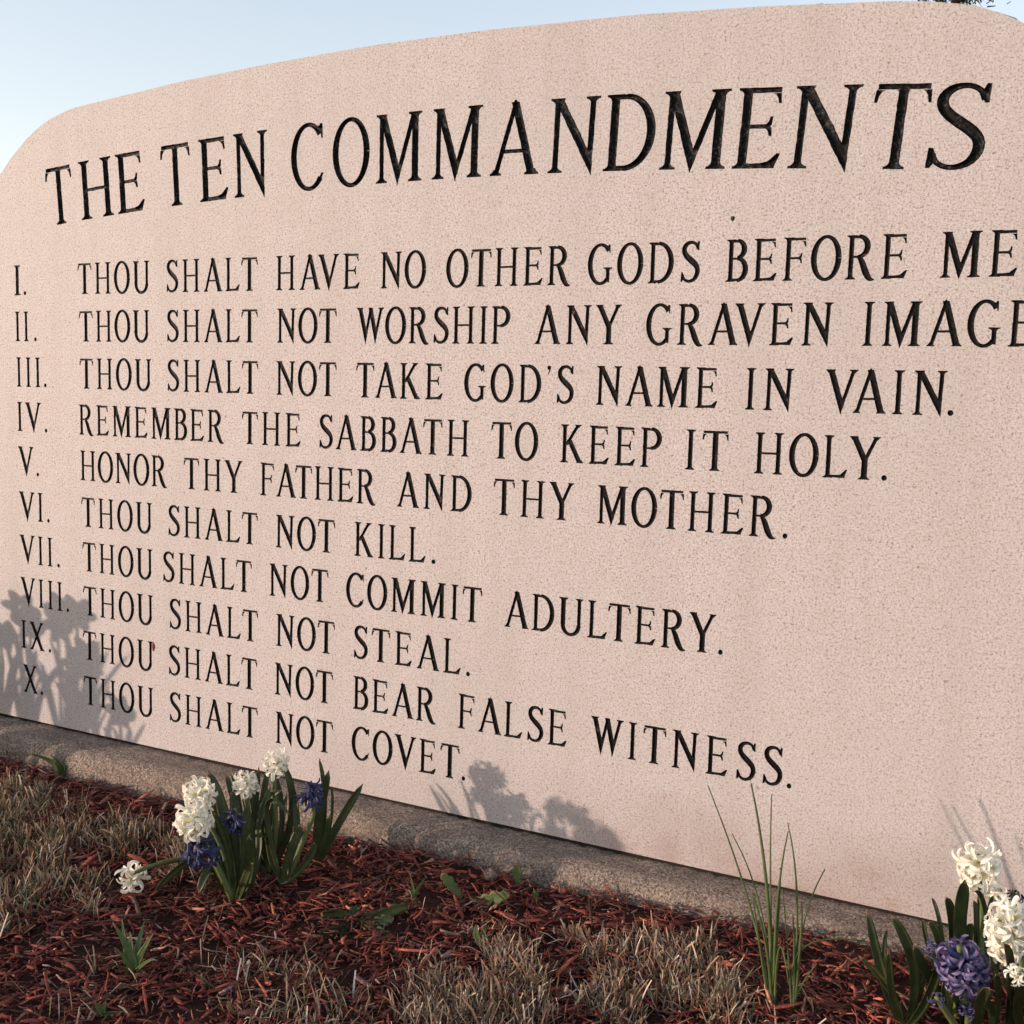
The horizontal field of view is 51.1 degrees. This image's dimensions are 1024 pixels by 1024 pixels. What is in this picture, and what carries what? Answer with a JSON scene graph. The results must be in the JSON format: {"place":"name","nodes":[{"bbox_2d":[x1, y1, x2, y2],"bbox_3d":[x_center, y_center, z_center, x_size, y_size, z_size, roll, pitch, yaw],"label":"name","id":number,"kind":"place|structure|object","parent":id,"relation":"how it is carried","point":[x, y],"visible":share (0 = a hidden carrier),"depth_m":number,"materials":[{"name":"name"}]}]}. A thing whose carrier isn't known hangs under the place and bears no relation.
{"place":"outdoors","nodes":[
{"label":"outdoors","id":0,"kind":"place"},
{"bbox_2d":[0,751,1023,1023],"bbox_3d":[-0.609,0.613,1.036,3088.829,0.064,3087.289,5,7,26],"label":"ground","id":1,"kind":"structure","parent":0,"point":[428,903],"depth_m":1.45,"materials":[{"name":"red plant"}]},
{"bbox_2d":[30,753,66,775],"bbox_3d":[-0.871,0.483,2.034,0.098,0.042,0.021,2,6,0],"label":"weed","id":2,"kind":"object","parent":1,"relation":"on","point":[60,768],"visible":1,"depth_m":2.04,"materials":[{"name":"green plant"}]},
{"bbox_2d":[90,1001,130,1016],"bbox_3d":[-0.485,0.599,1.291,0.053,0.021,0.005,2,6,-1],"label":"weed","id":3,"kind":"object","parent":1,"relation":"on","point":[100,1010],"visible":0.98,"depth_m":1.29,"materials":[{"name":"green plant"}]},
{"bbox_2d":[112,919,156,974],"bbox_3d":[-0.488,0.562,1.381,0.053,0.069,0.074,-1,7,-23],"label":"weed","id":4,"kind":"object","parent":1,"relation":"on","point":[132,957],"visible":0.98,"depth_m":1.38,"materials":[{"name":"green plant"}]},
{"bbox_2d":[114,855,194,893],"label":"hyacinth","id":5,"kind":"object","parent":1,"relation":"on","point":[131,875],"visible":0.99,"depth_m":1.58,"materials":[{"name":"white plant"}]},
{"bbox_2d":[153,831,222,893],"bbox_3d":[-0.456,0.511,1.546,0.114,0.121,0.096,5,7,26],"label":"hyacinth","id":6,"kind":"object","parent":1,"relation":"on","point":[199,861],"visible":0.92,"depth_m":1.52,"materials":[{"name":"blue plant"}]},
{"bbox_2d":[172,770,262,906],"bbox_3d":[-0.425,0.475,1.577,0.116,0.194,0.171,1,6,-4],"label":"hyacinth","id":7,"kind":"object","parent":1,"relation":"on","point":[236,871],"visible":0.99,"depth_m":1.55,"materials":[{"name":"green plant"}]},
{"bbox_2d":[220,786,270,852],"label":"hyacinth","id":8,"kind":"object","parent":1,"relation":"on","point":[237,818],"visible":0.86,"depth_m":1.58,"materials":[{"name":"green plant"}]},
{"bbox_2d":[230,767,281,836],"bbox_3d":[-0.408,0.474,1.653,0.125,0.165,0.053,9,10,51],"label":"hyacinth","id":9,"kind":"object","parent":1,"relation":"on","point":[246,788],"visible":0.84,"depth_m":1.64,"materials":[{"name":"white plant"}]},
{"bbox_2d":[249,746,295,875],"bbox_3d":[-0.380,0.457,1.674,0.067,0.197,0.100,-1,7,-24],"label":"hyacinth","id":10,"kind":"object","parent":1,"relation":"on","point":[277,767],"visible":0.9,"depth_m":1.65,"materials":[{"name":"green plant"}]},
{"bbox_2d":[264,778,325,884],"bbox_3d":[-0.329,0.485,1.630,0.087,0.155,0.064,1,6,-3],"label":"hyacinth","id":11,"kind":"object","parent":1,"relation":"on","point":[312,795],"visible":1,"depth_m":1.61,"materials":[{"name":"green plant"}]},
{"bbox_2d":[312,759,362,868],"bbox_3d":[-0.275,0.472,1.661,0.077,0.164,0.042,4,7,18],"label":"hyacinth","id":12,"kind":"object","parent":1,"relation":"on","point":[324,834],"visible":0.97,"depth_m":1.66,"materials":[{"name":"green plant"}]},
{"bbox_2d":[319,903,409,940],"bbox_3d":[-0.206,0.571,1.487,0.125,0.042,0.044,2,6,0],"label":"weed","id":13,"kind":"object","parent":1,"relation":"on","point":[384,915],"visible":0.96,"depth_m":1.50,"materials":[{"name":"green plant"}]},
{"bbox_2d":[0,766,825,1023],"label":"dry grass","id":14,"kind":"structure","parent":1,"relation":"on","point":[461,1002],"depth_m":1.38,"materials":[{"name":"beige plant"}]},
{"bbox_2d":[404,875,426,904],"bbox_3d":[-0.139,0.544,1.543,0.032,0.044,0.008,2,6,1],"label":"weed","id":15,"kind":"object","parent":1,"relation":"on","point":[414,892],"visible":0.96,"depth_m":1.54,"materials":[{"name":"green plant"}]},
{"bbox_2d":[441,873,461,898],"bbox_3d":[-0.088,0.545,1.558,0.033,0.039,0.008,2,6,2],"label":"dandelion leaf","id":16,"kind":"object","parent":1,"relation":"on","point":[449,882],"visible":1,"depth_m":1.56,"materials":[{"name":"green plant"}]},
{"bbox_2d":[473,925,490,945],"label":"weed","id":17,"kind":"object","parent":1,"relation":"on","point":[476,935],"visible":0.82,"depth_m":1.46,"materials":[{"name":"green plant"}]},
{"bbox_2d":[469,890,509,905],"bbox_3d":[-0.034,0.555,1.543,0.066,0.030,0.008,5,7,26],"label":"dandelion leaf","id":18,"kind":"object","parent":1,"relation":"on","point":[494,896],"visible":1,"depth_m":1.54,"materials":[{"name":"green plant"}]},
{"bbox_2d":[484,868,496,879],"bbox_3d":[-0.033,0.538,1.593,0.020,0.019,0.019,0,6,-16],"label":"pebble","id":19,"kind":"object","parent":1,"relation":"on","point":[490,874],"visible":1,"depth_m":1.59,"materials":[{"name":"stone"}]},
{"bbox_2d":[0,1,1023,977],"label":"stone monument","id":20,"kind":"object","parent":1,"relation":"on","point":[537,454],"visible":0.99,"depth_m":1.62,"materials":[{"name":"pink stone"}]},
{"bbox_2d":[511,864,522,887],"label":"dandelion leaf","id":21,"kind":"object","parent":1,"relation":"on","point":[516,871],"visible":1,"depth_m":1.60,"materials":[{"name":"green plant"}]},
{"bbox_2d":[533,888,538,902],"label":"weed","id":22,"kind":"object","parent":1,"relation":"on","point":[536,894],"visible":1,"depth_m":1.55,"materials":[{"name":"green plant"}]},
{"bbox_2d":[630,966,758,982],"bbox_3d":[0.230,0.590,1.360,0.177,0.027,0.004,2,6,0],"label":"grass blade","id":23,"kind":"object","parent":1,"relation":"on","point":[756,976],"depth_m":1.36,"materials":[{"name":"plant"}]},
{"bbox_2d":[707,783,788,1004],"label":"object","id":24,"kind":"object","parent":1,"relation":"on","point":[772,950],"visible":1,"depth_m":1.30,"materials":[{"name":"green plant"}]},
{"bbox_2d":[782,823,865,1008],"bbox_3d":[0.374,0.490,1.311,0.102,0.215,0.054,1,6,-7],"label":"onion plant","id":25,"kind":"object","parent":1,"relation":"on","point":[794,975],"visible":0.99,"depth_m":1.29,"materials":[{"name":"green plant"}]},
{"bbox_2d":[858,909,941,1023],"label":"hyacinth","id":26,"kind":"object","parent":1,"relation":"on","point":[882,971],"visible":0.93,"depth_m":1.25,"materials":[{"name":"green plant"}]},
{"bbox_2d":[913,934,989,1019],"bbox_3d":[0.492,0.537,1.211,0.079,0.128,0.083,1,6,-10],"label":"hyacinth","id":27,"kind":"object","parent":1,"relation":"on","point":[956,960],"visible":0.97,"depth_m":1.19,"materials":[{"name":"purple plant"}]},
{"bbox_2d":[927,987,995,1023],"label":"hyacinth","id":28,"kind":"object","parent":1,"relation":"on","point":[974,1013],"visible":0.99,"depth_m":1.20,"materials":[{"name":"green plant"}]},
{"bbox_2d":[912,0,1010,6],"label":"pine tree","id":29,"kind":"object","parent":1,"relation":"on","point":[961,1],"visible":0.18,"depth_m":8.91,"materials":[{"name":"green plant"}]},
{"bbox_2d":[921,837,1006,987],"bbox_3d":[0.559,0.490,1.315,0.103,0.184,0.063,2,6,8],"label":"hyacinth","id":30,"kind":"object","parent":1,"relation":"on","point":[982,869],"visible":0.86,"depth_m":1.30,"materials":[{"name":"white plant"}]},
{"bbox_2d":[983,892,1023,1023],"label":"hyacinth","id":31,"kind":"object","parent":1,"relation":"on","point":[1003,931],"visible":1,"depth_m":1.17,"materials":[{"name":"white plant"}]},
{"bbox_2d":[993,888,1023,982],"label":"hyacinth","id":32,"kind":"object","parent":1,"relation":"on","point":[1012,893],"visible":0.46,"depth_m":1.31,"materials":[{"name":"purple plant"}]},
{"bbox_2d":[0,0,1023,173],"label":"sky","id":33,"kind":"structure","parent":0,"point":[57,57],"materials":[{"name":"blue"}]}
]}

